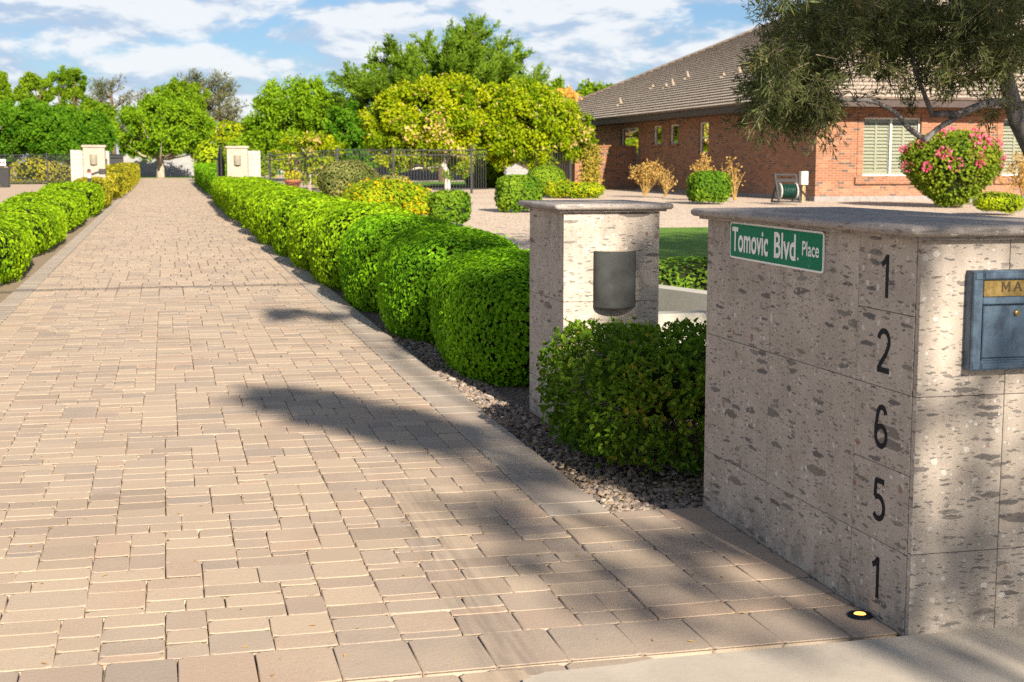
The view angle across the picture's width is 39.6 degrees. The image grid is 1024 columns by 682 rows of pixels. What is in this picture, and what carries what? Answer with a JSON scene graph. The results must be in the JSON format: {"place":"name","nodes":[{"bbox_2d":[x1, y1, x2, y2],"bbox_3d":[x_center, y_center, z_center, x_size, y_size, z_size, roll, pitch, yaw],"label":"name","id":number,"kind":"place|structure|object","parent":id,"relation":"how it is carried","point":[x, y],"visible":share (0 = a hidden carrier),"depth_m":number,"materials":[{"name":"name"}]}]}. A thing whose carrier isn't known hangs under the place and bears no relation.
{"place":"outdoors","nodes":[
{"label":"outdoors","id":0,"kind":"place"},
{"bbox_2d":[0,184,45,202],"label":"forecourt","id":1,"kind":"structure","parent":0,"point":[10,191],"depth_m":70.52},
{"bbox_2d":[0,168,10,186],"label":"trash bin","id":2,"kind":"object","parent":1,"relation":"on","point":[4,177],"visible":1,"depth_m":75.06,"materials":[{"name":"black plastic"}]},
{"bbox_2d":[0,153,70,183],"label":"iron gate","id":3,"kind":"structure","parent":1,"relation":"on","point":[49,168],"depth_m":82.94,"materials":[{"name":"metal"}]},
{"bbox_2d":[11,179,70,182],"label":"lawn","id":4,"kind":"structure","parent":0,"point":[12,181],"depth_m":92.11,"materials":[{"name":"green plant"}]},
{"bbox_2d":[0,96,45,179],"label":"tree","id":5,"kind":"object","parent":4,"relation":"on","point":[8,144],"visible":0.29,"depth_m":96.43,"materials":[{"name":"green plant"}]},
{"bbox_2d":[8,155,55,183],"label":"dry bush","id":6,"kind":"object","parent":4,"relation":"on","point":[32,166],"visible":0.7,"depth_m":87.27,"materials":[{"name":"yellow plant"}]},
{"bbox_2d":[6,97,84,163],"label":"tree","id":7,"kind":"object","parent":4,"relation":"on","point":[32,119],"visible":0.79,"depth_m":95.07,"materials":[{"name":"green plant"}]},
{"bbox_2d":[39,161,70,183],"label":"dry bush","id":8,"kind":"object","parent":4,"relation":"on","point":[59,173],"visible":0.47,"depth_m":87.63,"materials":[{"name":"yellow plant"}]},
{"bbox_2d":[49,108,118,166],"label":"tree","id":9,"kind":"object","parent":4,"relation":"on","point":[98,129],"visible":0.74,"depth_m":94.06,"materials":[{"name":"green plant"}]},
{"bbox_2d":[0,0,824,164],"label":"sky","id":10,"kind":"structure","parent":0,"point":[148,42],"materials":[{"name":"blue"}]},
{"bbox_2d":[0,178,897,681],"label":"driveway","id":11,"kind":"structure","parent":0,"point":[498,582],"depth_m":6.23,"materials":[{"name":"brick"}]},
{"bbox_2d":[0,179,598,681],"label":"joint sand","id":12,"kind":"structure","parent":11,"relation":"on","point":[36,263],"depth_m":18.92,"materials":[{"name":"sand"}]},
{"bbox_2d":[0,178,609,519],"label":"driveway border","id":13,"kind":"object","parent":11,"relation":"on","point":[549,489],"visible":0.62,"depth_m":9.49,"materials":[{"name":"concrete"}]},
{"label":"joint sand","id":14,"kind":"structure","parent":11,"relation":"on","visible":0},
{"bbox_2d":[847,610,871,619],"bbox_3d":[1.222,0.970,5.000,0.086,0.032,0.085,-2,7,-13],"label":"ground light","id":15,"kind":"object","parent":14,"relation":"on","point":[859,615],"visible":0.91,"depth_m":4.98,"materials":[{"name":"black paint"}]},
{"bbox_2d":[4,165,1023,251],"bbox_3d":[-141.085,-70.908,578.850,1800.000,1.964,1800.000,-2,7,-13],"label":"ground","id":16,"kind":"structure","parent":0,"point":[486,214],"depth_m":40.82,"materials":[{"name":"stone"}]},
{"bbox_2d":[0,70,19,167],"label":"tall tree","id":17,"kind":"object","parent":16,"relation":"on","point":[5,85],"visible":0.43,"depth_m":117.46,"materials":[{"name":"green plant"}]},
{"bbox_2d":[13,71,55,103],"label":"tall tree","id":18,"kind":"object","parent":16,"relation":"on","point":[28,82],"visible":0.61,"depth_m":119.71,"materials":[{"name":"green plant"}]},
{"bbox_2d":[46,65,95,111],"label":"tall tree","id":19,"kind":"object","parent":16,"relation":"on","point":[66,88],"visible":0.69,"depth_m":122.41,"materials":[{"name":"green plant"}]},
{"bbox_2d":[70,150,83,181],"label":"block wall","id":20,"kind":"structure","parent":16,"relation":"on","point":[76,160],"depth_m":51.55,"materials":[{"name":"paint"}]},
{"bbox_2d":[81,145,106,177],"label":"gate pillar","id":21,"kind":"structure","parent":16,"relation":"on","point":[98,151],"depth_m":51.48,"materials":[{"name":"stone"}]},
{"bbox_2d":[76,96,122,144],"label":"tall tree","id":22,"kind":"object","parent":16,"relation":"on","point":[107,108],"visible":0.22,"depth_m":113.72,"materials":[{"name":"green plant"}]},
{"bbox_2d":[87,73,139,153],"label":"pine tree","id":23,"kind":"object","parent":16,"relation":"on","point":[101,98],"visible":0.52,"depth_m":133.07,"materials":[{"name":"grey plant"}]},
{"bbox_2d":[109,89,219,177],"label":"round tree","id":24,"kind":"object","parent":16,"relation":"on","point":[167,126],"visible":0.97,"depth_m":107.24,"materials":[{"name":"green plant"}]},
{"bbox_2d":[67,155,284,175],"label":"block wall","id":25,"kind":"structure","parent":16,"relation":"on","point":[181,166],"depth_m":119.72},
{"bbox_2d":[152,76,211,111],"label":"tall tree","id":26,"kind":"object","parent":16,"relation":"on","point":[188,90],"visible":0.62,"depth_m":133.93,"materials":[{"name":"green plant"}]},
{"bbox_2d":[173,67,244,129],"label":"pine tree","id":27,"kind":"object","parent":16,"relation":"on","point":[221,112],"visible":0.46,"depth_m":136.99,"materials":[{"name":"grey plant"}]},
{"bbox_2d":[191,137,234,166],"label":"tall shrub","id":28,"kind":"object","parent":16,"relation":"on","point":[207,152],"visible":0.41,"depth_m":94.44,"materials":[{"name":"green plant"}]},
{"bbox_2d":[205,79,248,129],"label":"pine tree","id":29,"kind":"object","parent":16,"relation":"on","point":[231,95],"visible":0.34,"depth_m":139.20,"materials":[{"name":"grey plant"}]},
{"bbox_2d":[212,119,244,141],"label":"tall shrub","id":30,"kind":"object","parent":16,"relation":"on","point":[231,130],"visible":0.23,"depth_m":101.50,"materials":[{"name":"green plant"}]},
{"bbox_2d":[224,146,248,176],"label":"gate pillar","id":31,"kind":"structure","parent":16,"relation":"on","point":[233,170],"depth_m":52.69,"materials":[{"name":"stone"}]},
{"bbox_2d":[217,145,224,176],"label":"driveway gate","id":32,"kind":"structure","parent":31,"relation":"attached to","point":[220,166],"depth_m":53.27,"materials":[{"name":"black metal"}]},
{"bbox_2d":[223,135,272,176],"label":"tall shrub","id":33,"kind":"object","parent":16,"relation":"on","point":[237,141],"visible":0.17,"depth_m":92.91,"materials":[{"name":"green plant"}]},
{"bbox_2d":[248,151,260,176],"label":"block wall","id":34,"kind":"structure","parent":16,"relation":"on","point":[254,164],"depth_m":53.03,"materials":[{"name":"paint"}]},
{"bbox_2d":[283,170,301,187],"bbox_3d":[-8.751,-6.352,56.695,0.726,0.931,0.772,2,7,19],"label":"flower pot","id":35,"kind":"object","parent":16,"relation":"on","point":[291,180],"visible":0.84,"depth_m":56.48,"materials":[{"name":"ceramic"}]},
{"bbox_2d":[239,73,351,180],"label":"shade tree","id":36,"kind":"object","parent":16,"relation":"on","point":[301,108],"visible":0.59,"depth_m":79.18,"materials":[{"name":"green plant"}]},
{"bbox_2d":[261,147,343,191],"bbox_3d":[-7.939,-6.367,54.079,3.324,2.035,0.188,-4,8,-28],"label":"iron fence","id":37,"kind":"object","parent":16,"relation":"on","point":[303,157],"visible":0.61,"depth_m":53.92,"materials":[{"name":"metal"}]},
{"bbox_2d":[262,131,347,190],"bbox_3d":[-8.804,-7.602,60.342,3.643,2.642,2.582,-2,7,-13],"label":"fruit tree","id":38,"kind":"object","parent":16,"relation":"on","point":[320,141],"visible":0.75,"depth_m":59.89,"materials":[{"name":"green plant"}]},
{"bbox_2d":[316,159,378,196],"bbox_3d":[-5.347,-5.167,46.319,2.096,1.487,1.903,-2,7,-13],"label":"juniper","id":39,"kind":"object","parent":16,"relation":"on","point":[334,177],"visible":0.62,"depth_m":45.66,"materials":[{"name":"green plant"}]},
{"bbox_2d":[321,99,377,169],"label":"shade tree","id":40,"kind":"object","parent":16,"relation":"on","point":[349,133],"visible":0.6,"depth_m":68.92,"materials":[{"name":"green plant"}]},
{"bbox_2d":[344,147,394,176],"bbox_3d":[-5.548,-6.661,55.441,2.130,1.820,0.120,-3,8,-26],"label":"iron fence","id":41,"kind":"object","parent":16,"relation":"on","point":[386,154],"visible":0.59,"depth_m":55.53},
{"bbox_2d":[341,174,431,214],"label":"lantana","id":42,"kind":"object","parent":16,"relation":"on","point":[396,192],"visible":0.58,"depth_m":33.55,"materials":[{"name":"yellow plant"}]},
{"bbox_2d":[373,174,412,183],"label":"hedge","id":43,"kind":"object","parent":16,"relation":"on","point":[392,176],"visible":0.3,"depth_m":45.86,"materials":[{"name":"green plant"}]},
{"bbox_2d":[286,153,527,179],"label":"block wall","id":44,"kind":"structure","parent":16,"relation":"on","point":[513,170],"depth_m":86.59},
{"bbox_2d":[404,194,429,215],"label":"lantana","id":45,"kind":"object","parent":16,"relation":"on","point":[418,206],"visible":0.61,"depth_m":32.52,"materials":[{"name":"yellow plant"}]},
{"bbox_2d":[357,70,492,189],"bbox_3d":[-3.499,-8.569,58.137,4.339,5.101,4.881,6,9,40],"label":"citrus tree","id":46,"kind":"object","parent":16,"relation":"on","point":[439,113],"visible":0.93,"depth_m":57.34,"materials":[{"name":"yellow plant"}]},
{"bbox_2d":[322,8,555,181],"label":"mesquite tree","id":47,"kind":"object","parent":16,"relation":"on","point":[465,51],"visible":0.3,"depth_m":77.03,"materials":[{"name":"green plant"}]},
{"bbox_2d":[396,147,487,193],"bbox_3d":[-2.573,-6.428,53.753,3.659,1.800,0.387,-3,7,-20],"label":"iron fence","id":48,"kind":"object","parent":16,"relation":"on","point":[471,154],"visible":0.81,"depth_m":53.81,"materials":[{"name":"metal"}]},
{"bbox_2d":[427,189,472,223],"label":"box shrub","id":49,"kind":"object","parent":16,"relation":"on","point":[454,206],"visible":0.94,"depth_m":30.21,"materials":[{"name":"green plant"}]},
{"bbox_2d":[463,158,504,187],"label":"round shrub","id":50,"kind":"object","parent":16,"relation":"on","point":[493,175],"visible":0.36,"depth_m":64.06,"materials":[{"name":"green plant"}]},
{"bbox_2d":[299,260,703,508],"bbox_3d":[-4.080,-2.264,29.826,2.400,0.365,48.000,-2,7,-13],"label":"planting bed","id":51,"kind":"object","parent":16,"relation":"on","point":[519,394],"visible":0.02,"depth_m":8.52,"materials":[{"name":"gravel"}]},
{"bbox_2d":[210,175,287,220],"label":"hedge","id":52,"kind":"object","parent":51,"relation":"on","point":[226,191],"visible":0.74,"depth_m":37.74,"materials":[{"name":"green plant"}]},
{"bbox_2d":[236,185,289,228],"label":"hedge shrub","id":53,"kind":"object","parent":51,"relation":"on","point":[242,199],"visible":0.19,"depth_m":32.37,"materials":[{"name":"green plant"}]},
{"bbox_2d":[244,186,308,235],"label":"hedge shrub","id":54,"kind":"object","parent":51,"relation":"on","point":[260,195],"visible":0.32,"depth_m":29.14,"materials":[{"name":"green plant"}]},
{"bbox_2d":[253,189,329,245],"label":"hedge shrub","id":55,"kind":"object","parent":51,"relation":"on","point":[269,204],"visible":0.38,"depth_m":26.11,"materials":[{"name":"green plant"}]},
{"bbox_2d":[269,194,354,256],"bbox_3d":[-3.261,-1.871,23.749,1.556,1.174,2.892,-2,7,-13],"label":"hedge shrub","id":56,"kind":"object","parent":51,"relation":"on","point":[282,211],"visible":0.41,"depth_m":23.04,"materials":[{"name":"green plant"}]},
{"bbox_2d":[285,199,358,271],"bbox_3d":[-2.548,-1.520,20.952,1.547,1.150,2.708,-2,7,-13],"label":"hedge shrub","id":57,"kind":"object","parent":51,"relation":"on","point":[300,218],"visible":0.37,"depth_m":20.41,"materials":[{"name":"green plant"}]},
{"bbox_2d":[305,200,411,289],"bbox_3d":[-1.854,-1.199,18.285,1.501,1.223,2.653,-2,7,-13],"label":"hedge shrub","id":58,"kind":"object","parent":51,"relation":"on","point":[327,234],"visible":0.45,"depth_m":17.63,"materials":[{"name":"green plant"}]},
{"bbox_2d":[333,211,457,313],"bbox_3d":[-1.177,-0.840,15.693,1.520,1.205,2.456,-2,7,-13],"label":"hedge shrub","id":59,"kind":"object","parent":51,"relation":"on","point":[366,239],"visible":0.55,"depth_m":15.06,"materials":[{"name":"green plant"}]},
{"bbox_2d":[373,221,518,343],"bbox_3d":[-0.559,-0.520,13.218,1.413,1.184,2.223,-2,7,-13],"label":"hedge shrub","id":60,"kind":"object","parent":51,"relation":"on","point":[416,253],"visible":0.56,"depth_m":12.60,"materials":[{"name":"green plant"}]},
{"bbox_2d":[424,244,529,386],"bbox_3d":[0.067,-0.188,11.009,1.382,1.082,2.186,-2,7,-13],"label":"hedge shrub","id":61,"kind":"object","parent":51,"relation":"on","point":[480,310],"visible":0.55,"depth_m":10.29,"materials":[{"name":"green plant"}]},
{"bbox_2d":[534,315,706,475],"bbox_3d":[0.886,0.265,7.588,1.373,0.778,1.572,-2,7,-13],"label":"clipped bush","id":62,"kind":"object","parent":51,"relation":"on","point":[640,379],"visible":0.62,"depth_m":7.19,"materials":[{"name":"green plant"}]},
{"bbox_2d":[493,174,542,212],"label":"box shrub","id":63,"kind":"object","parent":16,"relation":"on","point":[511,191],"visible":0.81,"depth_m":36.22,"materials":[{"name":"green plant"}]},
{"bbox_2d":[467,75,598,171],"bbox_3d":[0.644,-8.846,60.795,5.253,4.982,4.957,3,8,25],"label":"citrus tree","id":64,"kind":"object","parent":16,"relation":"on","point":[520,122],"visible":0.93,"depth_m":59.64,"materials":[{"name":"green plant"}]},
{"bbox_2d":[526,165,566,195],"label":"round shrub","id":65,"kind":"object","parent":16,"relation":"on","point":[545,174],"visible":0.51,"depth_m":49.17,"materials":[{"name":"green plant"}]},
{"bbox_2d":[538,143,571,182],"bbox_3d":[1.709,-7.407,60.186,2.219,2.100,0.134,-6,9,-40],"label":"iron fence","id":66,"kind":"object","parent":16,"relation":"on","point":[570,169],"visible":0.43,"depth_m":60.50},
{"bbox_2d":[555,85,581,100],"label":"tree","id":67,"kind":"object","parent":16,"relation":"on","point":[570,93],"visible":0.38,"depth_m":77.71,"materials":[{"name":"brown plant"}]},
{"bbox_2d":[543,179,604,197],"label":"lantana","id":68,"kind":"object","parent":16,"relation":"on","point":[564,188],"visible":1,"depth_m":47.73,"materials":[{"name":"green plant"}]},
{"bbox_2d":[548,74,611,98],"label":"shade tree","id":69,"kind":"object","parent":16,"relation":"on","point":[588,88],"visible":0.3,"depth_m":96.91,"materials":[{"name":"green plant"}]},
{"bbox_2d":[518,200,673,428],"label":"stone pillar","id":70,"kind":"structure","parent":16,"relation":"on","point":[568,238],"depth_m":8.44,"materials":[{"name":"stone"}]},
{"bbox_2d":[593,250,635,308],"bbox_3d":[0.618,-0.360,8.361,0.258,0.338,0.115,-2,7,-13],"label":"wall light","id":71,"kind":"object","parent":70,"relation":"attached to","point":[614,279],"visible":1,"depth_m":8.32,"materials":[{"name":"grey metal"}]},
{"bbox_2d":[572,144,635,188],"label":"garden wall","id":72,"kind":"structure","parent":16,"relation":"on","point":[620,159],"depth_m":61.73,"materials":[{"name":"red brick"}]},
{"bbox_2d":[574,142,610,184],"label":"climbing vine","id":73,"kind":"object","parent":72,"relation":"attached to","point":[592,161],"visible":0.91,"depth_m":61.14,"materials":[{"name":"yellow plant"}]},
{"bbox_2d":[628,158,664,195],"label":"dry shrub","id":74,"kind":"object","parent":16,"relation":"on","point":[643,176],"visible":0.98,"depth_m":48.87,"materials":[{"name":"beige plant"}]},
{"bbox_2d":[650,167,677,196],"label":"dry shrub","id":75,"kind":"object","parent":16,"relation":"on","point":[663,180],"visible":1,"depth_m":48.31,"materials":[{"name":"beige plant"}]},
{"bbox_2d":[658,285,706,344],"bbox_3d":[1.279,0.014,10.888,1.847,0.702,2.853,-2,7,-13],"label":"concrete planter","id":76,"kind":"object","parent":16,"relation":"on","point":[679,303],"depth_m":11.27,"materials":[{"name":"concrete"}]},
{"bbox_2d":[659,255,707,289],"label":"hedge","id":77,"kind":"object","parent":16,"relation":"on","point":[685,273],"visible":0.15,"depth_m":12.44,"materials":[{"name":"green plant"}]},
{"bbox_2d":[690,152,716,173],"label":"dry shrub","id":78,"kind":"object","parent":16,"relation":"on","point":[705,168],"visible":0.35,"depth_m":45.10,"materials":[{"name":"beige plant"}]},
{"bbox_2d":[685,169,732,202],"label":"box shrub","id":79,"kind":"object","parent":16,"relation":"on","point":[713,186],"visible":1,"depth_m":41.97,"materials":[{"name":"green plant"}]},
{"bbox_2d":[721,156,744,199],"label":"dry shrub","id":80,"kind":"object","parent":16,"relation":"on","point":[734,185],"visible":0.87,"depth_m":44.30,"materials":[{"name":"beige plant"}]},
{"bbox_2d":[556,0,1023,200],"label":"brick house","id":81,"kind":"structure","parent":16,"relation":"on","point":[671,114],"depth_m":50.01,"materials":[{"name":"red brick"}]},
{"bbox_2d":[622,128,637,166],"bbox_3d":[5.287,-8.545,62.900,0.048,1.720,2.500,-2,7,-13],"label":"window","id":82,"kind":"structure","parent":81,"relation":"in","point":[629,136],"depth_m":62.88,"materials":[{"name":"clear glass"}]},
{"bbox_2d":[700,122,708,152],"bbox_3d":[7.397,-7.747,54.208,0.050,1.170,1.050,-2,7,-13],"label":"window","id":83,"kind":"structure","parent":81,"relation":"in","point":[704,125],"depth_m":54.37,"materials":[{"name":"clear glass"}]},
{"bbox_2d":[862,118,919,175],"bbox_3d":[12.093,-6.221,45.578,2.220,2.040,0.152,-2,7,-13],"label":"window","id":84,"kind":"structure","parent":81,"relation":"in","point":[883,137],"depth_m":45.56,"materials":[{"name":"beige glass"}]},
{"bbox_2d":[1001,119,1023,175],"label":"window","id":85,"kind":"structure","parent":81,"relation":"in","point":[1009,140],"depth_m":46.64,"materials":[{"name":"white glass"}]},
{"bbox_2d":[771,173,809,202],"bbox_3d":[8.279,-4.537,42.194,1.008,0.855,0.653,-2,7,-13],"label":"hose reel","id":86,"kind":"object","parent":16,"relation":"on","point":[780,191],"visible":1,"depth_m":42.05,"materials":[{"name":"green plastic"}]},
{"bbox_2d":[799,171,807,201],"bbox_3d":[9.063,-4.740,44.213,0.230,1.056,0.195,-2,7,-13],"label":"utility box","id":87,"kind":"object","parent":16,"relation":"on","point":[803,178],"visible":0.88,"depth_m":44.10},
{"bbox_2d":[691,207,1023,635],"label":"stone monument","id":88,"kind":"object","parent":16,"relation":"on","point":[864,442],"visible":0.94,"depth_m":4.98,"materials":[{"name":"stone"}]},
{"bbox_2d":[730,222,824,273],"bbox_3d":[1.054,-0.384,5.727,0.008,0.161,0.905,-2,7,-13],"label":"street sign","id":89,"kind":"object","parent":88,"relation":"attached to","point":[799,249],"visible":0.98,"depth_m":5.67,"materials":[{"name":"green metal"}]},
{"bbox_2d":[963,269,1023,370],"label":"mailbox","id":90,"kind":"object","parent":88,"relation":"attached to","point":[994,323],"visible":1,"depth_m":4.66,"materials":[{"name":"blue metal"}]},
{"bbox_2d":[980,305,1023,359],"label":"door","id":91,"kind":"structure","parent":90,"relation":"in","point":[1002,337],"depth_m":4.67,"materials":[{"name":"blue metal"}]},
{"bbox_2d":[721,0,1023,161],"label":"olive tree","id":92,"kind":"object","parent":16,"relation":"on","point":[782,92],"visible":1,"depth_m":12.55,"materials":[{"name":"green plant"}]},
{"bbox_2d":[897,126,1006,207],"bbox_3d":[12.454,-4.916,40.212,3.135,2.317,2.680,-2,7,-13],"label":"bougainvillea","id":93,"kind":"object","parent":16,"relation":"on","point":[956,167],"visible":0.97,"depth_m":39.49,"materials":[{"name":"green plant"}]},
{"bbox_2d":[971,191,1023,214],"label":"shrub","id":94,"kind":"object","parent":16,"relation":"on","point":[1007,203],"visible":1,"depth_m":35.59,"materials":[{"name":"green plant"}]},
{"bbox_2d":[996,147,1023,195],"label":"dry shrub","id":95,"kind":"object","parent":16,"relation":"on","point":[1021,184],"visible":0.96,"depth_m":41.35,"materials":[{"name":"beige plant"}]},
{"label":"planting bed","id":96,"kind":"structure","parent":16,"relation":"on","visible":0},
{"bbox_2d":[193,162,225,194],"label":"hedge","id":97,"kind":"object","parent":96,"relation":"on","point":[205,174],"visible":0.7,"depth_m":64.13,"materials":[{"name":"green plant"}]},
{"bbox_2d":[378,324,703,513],"bbox_3d":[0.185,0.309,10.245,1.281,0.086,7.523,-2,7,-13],"label":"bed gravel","id":98,"kind":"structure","parent":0,"point":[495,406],"depth_m":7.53,"materials":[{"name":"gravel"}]},
{"bbox_2d":[490,411,703,507],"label":"leaf litter","id":99,"kind":"object","parent":98,"relation":"on","point":[598,469],"visible":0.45,"depth_m":7.22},
{"bbox_2d":[659,227,707,262],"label":"lawn","id":100,"kind":"structure","parent":0,"point":[674,242],"depth_m":25.05,"materials":[{"name":"green plant"}]},
{"bbox_2d":[523,625,1023,681],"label":"sidewalk","id":101,"kind":"structure","parent":0,"point":[988,655],"depth_m":4.49,"materials":[{"name":"concrete"}]},
{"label":"planting bed","id":102,"kind":"structure","parent":0,"visible":0},
{"bbox_2d":[0,213,35,283],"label":"hedge shrub","id":103,"kind":"object","parent":102,"relation":"on","point":[16,254],"visible":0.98,"depth_m":18.73,"materials":[{"name":"green plant"}]},
{"bbox_2d":[0,200,67,254],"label":"hedge shrub","id":104,"kind":"object","parent":102,"relation":"on","point":[46,221],"visible":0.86,"depth_m":24.30,"materials":[{"name":"green plant"}]},
{"bbox_2d":[1,188,89,230],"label":"hedge shrub","id":105,"kind":"object","parent":102,"relation":"on","point":[73,205],"visible":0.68,"depth_m":31.23,"materials":[{"name":"green plant"}]},
{"bbox_2d":[37,180,105,217],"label":"hedge shrub","id":106,"kind":"object","parent":102,"relation":"on","point":[96,196],"visible":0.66,"depth_m":38.46,"materials":[{"name":"green plant"}]},
{"bbox_2d":[73,176,113,207],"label":"hedge shrub","id":107,"kind":"object","parent":102,"relation":"on","point":[106,183],"visible":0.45,"depth_m":44.85,"materials":[{"name":"yellow plant"}]},
{"bbox_2d":[106,162,140,198],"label":"hedge","id":108,"kind":"object","parent":102,"relation":"on","point":[123,178],"visible":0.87,"depth_m":58.37,"materials":[{"name":"yellow plant"}]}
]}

